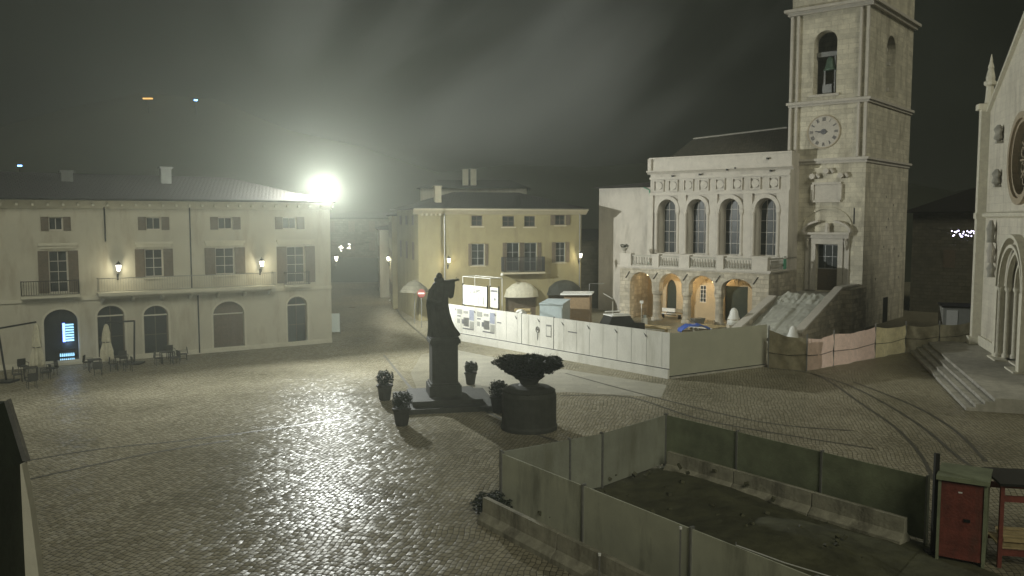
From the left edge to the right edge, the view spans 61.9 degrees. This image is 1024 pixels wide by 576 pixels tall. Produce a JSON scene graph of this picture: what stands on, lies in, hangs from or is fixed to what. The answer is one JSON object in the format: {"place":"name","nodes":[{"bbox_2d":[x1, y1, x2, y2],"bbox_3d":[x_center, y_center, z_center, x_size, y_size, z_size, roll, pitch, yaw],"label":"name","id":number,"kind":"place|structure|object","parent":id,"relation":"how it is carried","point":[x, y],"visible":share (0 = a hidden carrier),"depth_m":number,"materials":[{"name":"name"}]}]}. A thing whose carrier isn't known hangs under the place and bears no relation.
{"place":"outdoors","nodes":[
{"label":"outdoors","id":0,"kind":"place"},
{"bbox_2d":[0,399,43,575],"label":"neighbouring house","id":1,"kind":"structure","parent":0,"point":[20,551],"depth_m":9.06,"materials":[{"name":"paint"}]},
{"bbox_2d":[0,167,335,370],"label":"long cream building","id":2,"kind":"structure","parent":0,"point":[187,252],"depth_m":58.55,"materials":[{"name":"paint"}]},
{"bbox_2d":[48,217,62,229],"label":"window","id":3,"kind":"structure","parent":2,"relation":"in","point":[55,223],"depth_m":54.78,"materials":[{"name":"glass"}]},
{"bbox_2d":[48,251,68,292],"bbox_3d":[-29.275,-1.063,55.070,1.096,2.700,0.060,-3,6,-33],"label":"window","id":4,"kind":"structure","parent":2,"relation":"in","point":[58,263],"depth_m":55.06,"materials":[{"name":"glass"}]},
{"bbox_2d":[44,309,78,360],"bbox_3d":[-29.328,3.136,55.490,1.960,3.560,0.090,-3,6,-33],"label":"window","id":5,"kind":"structure","parent":2,"relation":"in","point":[53,332],"depth_m":55.39,"materials":[{"name":"black glass"}]},
{"bbox_2d":[58,349,75,359],"bbox_3d":[-29.012,4.437,55.662,0.993,0.860,0.130,-3,6,-33],"label":"drinks fridge","id":6,"kind":"object","parent":2,"relation":"in","point":[67,354],"visible":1,"depth_m":55.64,"materials":[{"name":"black metal"}]},
{"bbox_2d":[62,323,73,341],"bbox_3d":[-28.916,2.882,55.606,0.651,1.224,0.040,-3,6,-33],"label":"neon sign","id":7,"kind":"object","parent":2,"relation":"attached to","point":[63,328],"visible":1,"depth_m":55.57,"materials":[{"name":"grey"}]},
{"bbox_2d":[97,306,124,356],"bbox_3d":[-26.849,2.893,57.097,1.656,3.486,0.130,-3,6,-33],"label":"window","id":8,"kind":"structure","parent":2,"relation":"in","point":[108,313],"depth_m":57.20,"materials":[{"name":"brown wood"}]},
{"bbox_2d":[146,217,160,229],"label":"window","id":9,"kind":"structure","parent":2,"relation":"in","point":[152,223],"depth_m":58.03,"materials":[{"name":"glass"}]},
{"bbox_2d":[145,249,162,276],"bbox_3d":[-24.454,-1.721,58.226,1.158,1.900,0.060,-3,6,-33],"label":"window","id":10,"kind":"structure","parent":2,"relation":"in","point":[153,257],"depth_m":58.22,"materials":[{"name":"glass"}]},
{"bbox_2d":[144,306,167,352],"bbox_3d":[-24.500,2.845,58.656,1.577,3.327,0.130,-3,6,-33],"label":"window","id":11,"kind":"structure","parent":2,"relation":"in","point":[155,317],"depth_m":58.67,"materials":[{"name":"glass"}]},
{"bbox_2d":[215,247,233,273],"bbox_3d":[-20.504,-1.933,60.837,1.339,1.900,0.060,-3,6,-33],"label":"window","id":12,"kind":"structure","parent":2,"relation":"in","point":[224,257],"depth_m":60.84,"materials":[{"name":"glass"}]},
{"bbox_2d":[218,217,231,228],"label":"window","id":13,"kind":"structure","parent":2,"relation":"in","point":[223,222],"depth_m":60.66,"materials":[{"name":"glass"}]},
{"bbox_2d":[213,301,243,347],"bbox_3d":[-20.436,2.684,61.378,2.177,3.509,0.100,-3,6,-33],"label":"door","id":14,"kind":"structure","parent":2,"relation":"in","point":[227,316],"depth_m":61.40,"materials":[{"name":"grey wood"}]},
{"bbox_2d":[283,217,295,228],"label":"window","id":15,"kind":"structure","parent":2,"relation":"in","point":[288,222],"depth_m":63.26,"materials":[{"name":"glass"}]},
{"bbox_2d":[287,246,304,282],"bbox_3d":[-16.191,-1.766,63.721,1.388,2.700,0.060,-3,6,-33],"label":"window","id":16,"kind":"structure","parent":2,"relation":"in","point":[295,254],"depth_m":63.72,"materials":[{"name":"glass"}]},
{"bbox_2d":[287,297,305,341],"bbox_3d":[-16.218,2.415,64.133,1.518,3.599,0.130,-3,6,-33],"label":"window","id":17,"kind":"structure","parent":2,"relation":"in","point":[296,307],"depth_m":64.17,"materials":[{"name":"grey wood"}]},
{"bbox_2d":[311,186,329,197],"bbox_3d":[-14.497,-6.871,64.698,1.391,1.671,0.595,0,5,0],"label":"floodlight","id":18,"kind":"object","parent":2,"relation":"on","point":[320,190],"visible":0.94,"depth_m":64.55,"materials":[{"name":"grey metal"}]},
{"bbox_2d":[375,225,389,297],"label":"street house","id":19,"kind":"structure","parent":0,"point":[383,262],"depth_m":102.68,"materials":[{"name":"beige paint"}]},
{"bbox_2d":[417,169,530,200],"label":"distant house","id":20,"kind":"structure","parent":0,"point":[465,184],"depth_m":104.74,"materials":[{"name":"beige paint"}]},
{"bbox_2d":[0,93,975,281],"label":"hills","id":21,"kind":"structure","parent":0,"point":[128,135],"depth_m":169.68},
{"bbox_2d":[390,186,589,320],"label":"yellow building","id":22,"kind":"structure","parent":0,"point":[528,246],"depth_m":82.03,"materials":[{"name":"paint"}]},
{"bbox_2d":[471,215,481,225],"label":"window","id":23,"kind":"structure","parent":22,"relation":"in","point":[476,220],"depth_m":80.98,"materials":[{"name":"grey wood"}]},
{"bbox_2d":[471,244,483,265],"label":"window","id":24,"kind":"structure","parent":22,"relation":"in","point":[477,250],"depth_m":81.28,"materials":[{"name":"grey glass"}]},
{"bbox_2d":[502,216,513,226],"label":"window","id":25,"kind":"structure","parent":22,"relation":"in","point":[507,221],"depth_m":81.96,"materials":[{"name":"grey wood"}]},
{"bbox_2d":[507,243,518,270],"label":"window","id":26,"kind":"structure","parent":22,"relation":"in","point":[512,248],"depth_m":82.36,"materials":[{"name":"grey glass"}]},
{"bbox_2d":[506,297,535,314],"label":"door","id":27,"kind":"structure","parent":22,"relation":"in","point":[530,302],"depth_m":83.09,"materials":[{"name":"brown wood"}]},
{"bbox_2d":[524,216,534,226],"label":"window","id":28,"kind":"structure","parent":22,"relation":"in","point":[529,221],"depth_m":82.60,"materials":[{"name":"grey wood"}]},
{"bbox_2d":[524,243,536,270],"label":"window","id":29,"kind":"structure","parent":22,"relation":"in","point":[530,249],"depth_m":82.92,"materials":[{"name":"grey glass"}]},
{"bbox_2d":[555,215,564,224],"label":"window","id":30,"kind":"structure","parent":22,"relation":"in","point":[559,219],"depth_m":83.55,"materials":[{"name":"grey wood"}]},
{"bbox_2d":[556,242,564,261],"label":"window","id":31,"kind":"structure","parent":22,"relation":"in","point":[560,246],"depth_m":83.84,"materials":[{"name":"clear glass"}]},
{"bbox_2d":[0,282,1023,575],"bbox_3d":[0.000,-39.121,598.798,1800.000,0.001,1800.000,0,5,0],"label":"ground","id":32,"kind":"structure","parent":0,"point":[368,486],"depth_m":36.34,"materials":[{"name":"stone"}]},
{"bbox_2d":[17,358,28,372],"bbox_3d":[-30.127,4.814,52.568,0.535,0.892,0.560,4,6,40],"label":"cafe chair","id":33,"kind":"object","parent":32,"relation":"on","point":[21,362],"visible":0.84,"depth_m":52.65,"materials":[{"name":"metal"}]},
{"bbox_2d":[0,321,45,383],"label":"cantilever parasol","id":34,"kind":"object","parent":32,"relation":"on","point":[37,357],"visible":0.95,"depth_m":51.51,"materials":[{"name":"fabric"}]},
{"bbox_2d":[23,366,37,380],"bbox_3d":[-28.468,5.055,50.467,0.760,0.750,0.760,-3,6,-33],"label":"cafe table","id":35,"kind":"object","parent":32,"relation":"on","point":[30,367],"visible":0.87,"depth_m":50.33,"materials":[{"name":"metal"}]},
{"bbox_2d":[25,373,37,388],"bbox_3d":[-26.957,5.193,47.900,0.560,0.892,0.535,-4,6,-42],"label":"cafe chair","id":36,"kind":"object","parent":32,"relation":"on","point":[31,377],"visible":1,"depth_m":47.72,"materials":[{"name":"metal"}]},
{"bbox_2d":[40,364,51,379],"bbox_3d":[-27.564,4.983,50.480,0.535,0.892,0.560,-4,6,-43],"label":"cafe chair","id":37,"kind":"object","parent":32,"relation":"on","point":[49,367],"visible":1,"depth_m":50.47,"materials":[{"name":"metal"}]},
{"bbox_2d":[92,361,102,374],"bbox_3d":[-25.146,4.875,51.810,0.560,0.892,0.535,-2,5,-25],"label":"cafe chair","id":38,"kind":"object","parent":32,"relation":"on","point":[97,365],"visible":1,"depth_m":51.60,"materials":[{"name":"metal"}]},
{"bbox_2d":[100,320,144,364],"bbox_3d":[-25.088,3.542,55.039,1.249,3.025,3.148,1,5,17],"label":"cantilever parasol","id":39,"kind":"object","parent":32,"relation":"on","point":[106,351],"visible":0.95,"depth_m":53.82,"materials":[{"name":"fabric"}]},
{"bbox_2d":[165,345,174,358],"bbox_3d":[-23.300,4.357,58.192,0.560,0.892,0.535,-4,6,-39],"label":"cafe chair","id":40,"kind":"object","parent":32,"relation":"on","point":[168,347],"visible":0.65,"depth_m":58.23,"materials":[{"name":"metal"}]},
{"bbox_2d":[169,350,180,364],"bbox_3d":[-22.047,4.547,55.846,0.560,0.892,0.535,4,6,41],"label":"cafe chair","id":41,"kind":"object","parent":32,"relation":"on","point":[177,353],"visible":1,"depth_m":55.85,"materials":[{"name":"metal"}]},
{"bbox_2d":[332,313,339,331],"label":"display board","id":42,"kind":"object","parent":32,"relation":"on","point":[335,322],"visible":0.55,"depth_m":70.51,"materials":[{"name":"grey"}]},
{"bbox_2d":[330,211,393,257],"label":"street house","id":43,"kind":"structure","parent":32,"relation":"on","point":[354,229],"depth_m":136.24,"materials":[{"name":"paint"}]},
{"bbox_2d":[375,369,393,400],"bbox_3d":[-6.682,5.091,44.788,1.003,1.598,0.968,0,5,-3],"label":"potted shrub","id":44,"kind":"object","parent":32,"relation":"on","point":[384,385],"visible":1,"depth_m":44.57,"materials":[{"name":"green plant"}]},
{"bbox_2d":[386,213,397,308],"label":"street house","id":45,"kind":"structure","parent":32,"relation":"on","point":[393,275],"depth_m":89.92,"materials":[{"name":"paint"}]},
{"bbox_2d":[392,391,412,426],"bbox_3d":[-5.080,5.536,39.313,0.988,1.598,1.010,-4,6,-37],"label":"potted shrub","id":46,"kind":"object","parent":32,"relation":"on","point":[400,410],"visible":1,"depth_m":39.08,"materials":[{"name":"green plant"}]},
{"bbox_2d":[400,280,427,323],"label":"parasol","id":47,"kind":"object","parent":32,"relation":"on","point":[414,286],"visible":0.95,"depth_m":76.57,"materials":[{"name":"fabric"}]},
{"bbox_2d":[417,289,424,327],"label":"no entry sign","id":48,"kind":"object","parent":32,"relation":"on","point":[421,293],"visible":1,"depth_m":74.27,"materials":[{"name":"red metal"}]},
{"bbox_2d":[393,273,491,414],"bbox_3d":[-3.526,2.581,43.806,4.900,6.760,4.600,-1,5,-12],"label":"monument","id":49,"kind":"object","parent":32,"relation":"on","point":[444,391],"visible":0.99,"depth_m":43.21,"materials":[{"name":"stone"}]},
{"bbox_2d":[462,283,487,308],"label":"sign board","id":50,"kind":"object","parent":32,"relation":"on","point":[475,295],"visible":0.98,"depth_m":66.04,"materials":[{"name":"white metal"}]},
{"bbox_2d":[463,275,502,310],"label":"scaffold frame","id":51,"kind":"object","parent":32,"relation":"on","point":[490,284],"visible":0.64,"depth_m":67.01,"materials":[{"name":"white paint"}]},
{"bbox_2d":[470,490,512,515],"bbox_3d":[-0.588,6.949,27.445,1.581,0.801,1.098,0,5,0],"label":"bush","id":52,"kind":"object","parent":32,"relation":"on","point":[478,501],"visible":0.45,"depth_m":27.35,"materials":[{"name":"green plant"}]},
{"bbox_2d":[489,286,498,309],"bbox_3d":[-1.308,2.071,64.387,0.140,4.442,1.083,-4,6,-40],"label":"sign board","id":53,"kind":"object","parent":32,"relation":"on","point":[493,297],"visible":0.71,"depth_m":64.26,"materials":[{"name":"white metal"}]},
{"bbox_2d":[489,380,507,412],"bbox_3d":[-0.677,5.318,41.993,1.006,1.598,0.989,4,6,42],"label":"potted shrub","id":54,"kind":"object","parent":32,"relation":"on","point":[495,396],"visible":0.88,"depth_m":41.75,"materials":[{"name":"green plant"}]},
{"bbox_2d":[25,309,987,479],"bbox_3d":[0.561,4.441,62.548,39.940,0.001,63.414,0,5,0],"label":"drain channel","id":55,"kind":"object","parent":32,"relation":"on","point":[929,471],"visible":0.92,"depth_m":38.73,"materials":[{"name":"stone"}]},
{"bbox_2d":[477,497,560,562],"bbox_3d":[0.224,7.075,25.287,0.600,0.800,3.727,-3,6,-35],"label":"concrete barrier","id":56,"kind":"object","parent":32,"relation":"on","point":[530,534],"visible":0.83,"depth_m":25.04,"materials":[{"name":"concrete"}]},
{"bbox_2d":[491,352,563,434],"bbox_3d":[0.677,4.710,38.707,3.347,3.343,2.931,0,5,0],"label":"great planter","id":57,"kind":"object","parent":32,"relation":"on","point":[528,404],"visible":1,"depth_m":37.81,"materials":[{"name":"dark stone"},{"name":"leaf"}]},
{"bbox_2d":[499,433,603,500],"bbox_3d":[1.394,6.161,28.760,4.240,2.060,0.140,-3,6,-33],"label":"pit hoarding","id":58,"kind":"object","parent":32,"relation":"on","point":[578,460],"visible":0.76,"depth_m":29.09,"materials":[{"name":"grey metal"}]},
{"bbox_2d":[539,298,570,319],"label":"site container","id":59,"kind":"object","parent":32,"relation":"on","point":[555,308],"visible":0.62,"depth_m":68.29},
{"bbox_2d":[554,308,561,318],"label":"door","id":60,"kind":"structure","parent":59,"relation":"in","point":[557,311],"depth_m":68.05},
{"bbox_2d":[449,304,670,378],"bbox_3d":[2.195,3.301,59.395,0.440,2.800,22.562,-4,6,-40],"label":"site hoarding","id":61,"kind":"object","parent":32,"relation":"on","point":[638,351],"visible":0.92,"depth_m":56.40,"materials":[{"name":"white metal"}]},
{"bbox_2d":[456,308,474,331],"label":"poster","id":62,"kind":"object","parent":61,"relation":"attached to","point":[465,319],"visible":0.98,"depth_m":66.12,"materials":[{"name":"white paper"}]},
{"bbox_2d":[476,310,494,334],"bbox_3d":[-1.985,2.609,64.207,0.016,1.700,2.337,-4,6,-40],"label":"poster","id":63,"kind":"object","parent":61,"relation":"attached to","point":[485,322],"visible":1,"depth_m":64.20,"materials":[{"name":"white paper"}]},
{"bbox_2d":[560,291,593,321],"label":"brown shed","id":64,"kind":"structure","parent":32,"relation":"on","point":[580,305],"depth_m":73.20,"materials":[{"name":"brown wood"}]},
{"bbox_2d":[581,229,598,307],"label":"alley wall","id":65,"kind":"structure","parent":32,"relation":"on","point":[590,255],"depth_m":90.93,"materials":[{"name":"paint"}]},
{"bbox_2d":[551,533,650,575],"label":"concrete barrier","id":66,"kind":"object","parent":32,"relation":"on","point":[573,556],"visible":1,"depth_m":22.64,"materials":[{"name":"concrete"}]},
{"bbox_2d":[599,413,667,488],"bbox_3d":[4.511,5.951,31.349,0.140,2.060,4.057,4,6,43],"label":"pit hoarding","id":67,"kind":"object","parent":32,"relation":"on","point":[639,447],"visible":0.95,"depth_m":31.26,"materials":[{"name":"green metal"}]},
{"bbox_2d":[645,324,672,331],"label":"plank table","id":68,"kind":"object","parent":32,"relation":"on","point":[657,327],"visible":0.51,"depth_m":69.09,"materials":[{"name":"white paint"}]},
{"bbox_2d":[500,451,819,575],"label":"pit hoarding","id":69,"kind":"object","parent":32,"relation":"on","point":[645,541],"visible":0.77,"depth_m":22.86,"materials":[{"name":"green metal"}]},
{"bbox_2d":[662,308,682,318],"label":"bench","id":70,"kind":"object","parent":32,"relation":"on","point":[673,310],"visible":0.84,"depth_m":81.45,"materials":[{"name":"white paint"}]},
{"bbox_2d":[679,526,681,575],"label":"site pole","id":71,"kind":"object","parent":32,"relation":"on","point":[680,528],"visible":1,"depth_m":20.43,"materials":[{"name":"grey metal"}]},
{"bbox_2d":[677,323,710,332],"bbox_3d":[13.490,3.490,62.964,2.300,1.845,1.470,0,5,0],"label":"blue cover","id":72,"kind":"object","parent":32,"relation":"on","point":[685,326],"visible":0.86,"depth_m":62.60,"materials":[{"name":"plastic"}]},
{"bbox_2d":[688,317,704,323],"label":"wheelbarrow","id":73,"kind":"object","parent":32,"relation":"on","point":[701,320],"visible":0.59,"depth_m":74.71,"materials":[{"name":"grey metal"}]},
{"bbox_2d":[594,127,799,324],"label":"town hall","id":74,"kind":"structure","parent":32,"relation":"on","point":[706,227],"depth_m":79.78,"materials":[{"name":"stone"}]},
{"bbox_2d":[663,200,675,252],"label":"window","id":75,"kind":"structure","parent":74,"relation":"in","point":[669,238],"depth_m":83.49,"materials":[{"name":"glass"}]},
{"bbox_2d":[667,280,675,315],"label":"door","id":76,"kind":"structure","parent":74,"relation":"in","point":[671,290],"depth_m":83.11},
{"bbox_2d":[692,200,705,253],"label":"window","id":77,"kind":"structure","parent":74,"relation":"in","point":[699,214],"depth_m":81.46,"materials":[{"name":"glass"}]},
{"bbox_2d":[700,285,705,302],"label":"window","id":78,"kind":"structure","parent":74,"relation":"in","point":[702,287],"depth_m":80.79,"materials":[{"name":"white paint"}]},
{"bbox_2d":[724,199,739,254],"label":"window","id":79,"kind":"structure","parent":74,"relation":"in","point":[732,216],"depth_m":79.30,"materials":[{"name":"glass"}]},
{"bbox_2d":[725,286,747,319],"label":"door","id":80,"kind":"structure","parent":74,"relation":"in","point":[736,296],"depth_m":78.70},
{"bbox_2d":[759,199,775,255],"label":"window","id":81,"kind":"structure","parent":74,"relation":"in","point":[768,207],"depth_m":77.07,"materials":[{"name":"glass"}]},
{"bbox_2d":[688,323,725,329],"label":"plank table","id":82,"kind":"object","parent":32,"relation":"on","point":[710,326],"visible":0.56,"depth_m":72.70,"materials":[{"name":"white paint"}]},
{"bbox_2d":[669,324,766,378],"bbox_3d":[12.880,3.870,53.002,8.372,2.700,0.440,-3,5,-32],"label":"site hoarding","id":83,"kind":"object","parent":32,"relation":"on","point":[697,353],"visible":0.96,"depth_m":52.79,"materials":[{"name":"metal"}]},
{"bbox_2d":[726,308,739,327],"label":"wrapped statue","id":84,"kind":"object","parent":32,"relation":"on","point":[733,318],"visible":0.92,"depth_m":68.60,"materials":[{"name":"plastic"}]},
{"bbox_2d":[787,326,798,337],"bbox_3d":[21.074,3.570,64.026,0.880,1.514,0.888,0,5,0],"label":"wrapped statue","id":85,"kind":"object","parent":32,"relation":"on","point":[792,332],"visible":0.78,"depth_m":63.73,"materials":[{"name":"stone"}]},
{"bbox_2d":[664,413,929,544],"bbox_3d":[9.016,6.153,28.855,0.140,2.060,10.102,-4,6,-38],"label":"pit hoarding","id":86,"kind":"object","parent":32,"relation":"on","point":[897,492],"visible":0.79,"depth_m":27.85,"materials":[{"name":"green metal"}]},
{"bbox_2d":[732,284,866,343],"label":"stone staircase","id":87,"kind":"structure","parent":32,"relation":"on","point":[841,309],"depth_m":69.85,"materials":[{"name":"stone"}]},
{"bbox_2d":[751,291,825,337],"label":"tarpaulin","id":88,"kind":"object","parent":87,"relation":"on","point":[783,314],"visible":0.66,"depth_m":68.77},
{"bbox_2d":[784,0,921,327],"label":"clock tower","id":89,"kind":"structure","parent":32,"relation":"on","point":[851,112],"depth_m":74.92,"materials":[{"name":"stone"}]},
{"bbox_2d":[817,269,836,289],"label":"door","id":90,"kind":"structure","parent":89,"relation":"in","point":[826,278],"depth_m":75.49,"materials":[{"name":"brown wood"}]},
{"bbox_2d":[818,244,837,268],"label":"window","id":91,"kind":"structure","parent":89,"relation":"in","point":[827,253],"depth_m":75.36,"materials":[{"name":"grey glass"}]},
{"bbox_2d":[767,321,969,370],"bbox_3d":[25.643,3.431,58.230,20.167,2.730,2.109,-3,5,-28],"label":"netting fence","id":92,"kind":"object","parent":32,"relation":"on","point":[803,354],"visible":0.9,"depth_m":56.21,"materials":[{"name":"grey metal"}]},
{"bbox_2d":[896,545,1000,575],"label":"excavated soil","id":93,"kind":"structure","parent":32,"relation":"on","point":[921,562],"depth_m":23.27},
{"bbox_2d":[663,451,735,486],"bbox_3d":[6.802,6.621,30.878,0.600,0.800,2.998,-4,6,-38],"label":"concrete barrier","id":94,"kind":"object","parent":93,"relation":"on","point":[702,469],"visible":0.75,"depth_m":30.72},
{"bbox_2d":[594,466,923,575],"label":"soil mounds","id":95,"kind":"object","parent":93,"relation":"on","point":[778,533],"visible":0.58,"depth_m":25.29,"materials":[{"name":"soil"}]},
{"bbox_2d":[538,463,862,557],"bbox_3d":[5.942,7.099,25.839,8.490,0.758,10.374,-4,6,-39],"label":"rubble","id":96,"kind":"object","parent":95,"relation":"on","point":[773,499],"visible":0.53,"depth_m":27.31,"materials":[{"name":"stone"}]},
{"bbox_2d":[731,470,813,515],"bbox_3d":[8.684,6.815,28.488,0.600,0.800,2.997,-4,6,-38],"label":"concrete barrier","id":97,"kind":"object","parent":93,"relation":"on","point":[794,498],"visible":0.72,"depth_m":28.23,"materials":[{"name":"concrete"}]},
{"bbox_2d":[735,542,837,575],"bbox_3d":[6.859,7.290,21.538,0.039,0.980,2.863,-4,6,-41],"label":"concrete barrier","id":98,"kind":"object","parent":93,"relation":"on","point":[781,561],"visible":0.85,"depth_m":21.56,"materials":[{"name":"grey concrete"}]},
{"bbox_2d":[808,492,909,544],"bbox_3d":[10.565,7.009,26.099,0.600,0.800,2.998,-4,6,-38],"label":"concrete barrier","id":99,"kind":"object","parent":93,"relation":"on","point":[867,520],"visible":1,"depth_m":25.89,"materials":[{"name":"concrete"}]},
{"bbox_2d":[923,453,939,554],"bbox_3d":[11.994,6.111,24.197,0.400,2.900,0.400,0,5,0],"label":"black post","id":100,"kind":"object","parent":93,"relation":"on","point":[932,548],"visible":0.71,"depth_m":24.16,"materials":[{"name":"metal"}]},
{"bbox_2d":[937,302,970,324],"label":"site cabin","id":101,"kind":"object","parent":32,"relation":"on","point":[954,313],"visible":0.43,"depth_m":68.69,"materials":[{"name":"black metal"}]},
{"bbox_2d":[946,310,957,324],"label":"door","id":102,"kind":"structure","parent":101,"relation":"in","point":[952,315],"depth_m":68.68,"materials":[{"name":"white paint"}]},
{"bbox_2d":[935,462,992,568],"bbox_3d":[12.703,6.365,24.028,1.300,2.420,1.500,3,5,32],"label":"red cabinet","id":103,"kind":"object","parent":32,"relation":"on","point":[962,512],"visible":0.99,"depth_m":23.51,"materials":[{"name":"paint"}]},
{"bbox_2d":[910,341,1023,413],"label":"stone steps","id":104,"kind":"structure","parent":32,"relation":"on","point":[969,377],"depth_m":48.41,"materials":[{"name":"stone"}]},
{"bbox_2d":[966,12,1023,374],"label":"church","id":105,"kind":"structure","parent":32,"relation":"on","point":[997,316],"depth_m":54.25,"materials":[{"name":"stone"}]},
{"bbox_2d":[1007,111,1023,204],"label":"rose window","id":106,"kind":"structure","parent":105,"relation":"in","point":[1016,195],"depth_m":52.03,"materials":[{"name":"stone"}]},
{"bbox_2d":[982,467,1023,567],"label":"storage rack","id":107,"kind":"object","parent":32,"relation":"on","point":[1008,539],"visible":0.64,"depth_m":23.37,"materials":[{"name":"red paint"}]},
{"bbox_2d":[0,0,1023,191],"label":"sky","id":108,"kind":"structure","parent":0,"point":[438,86],"materials":[{"name":"black"}]},
{"bbox_2d":[411,350,665,396],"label":"paving","id":109,"kind":"structure","parent":0,"point":[488,373],"depth_m":50.24,"materials":[{"name":"stone"}]},
{"bbox_2d":[463,361,477,384],"bbox_3d":[-2.368,4.868,49.049,0.847,1.352,0.854,-1,5,-10],"label":"potted shrub","id":110,"kind":"object","parent":109,"relation":"on","point":[470,373],"visible":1,"depth_m":48.85,"materials":[{"name":"stone"}]},
{"bbox_2d":[600,310,644,328],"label":"pickup truck","id":111,"kind":"object","parent":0,"point":[621,319],"visible":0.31,"depth_m":67.77,"materials":[{"name":"black metal"}]},
{"bbox_2d":[907,189,975,312],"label":"dark stone house","id":112,"kind":"structure","parent":0,"point":[941,264],"depth_m":86.08,"materials":[{"name":"stone"}]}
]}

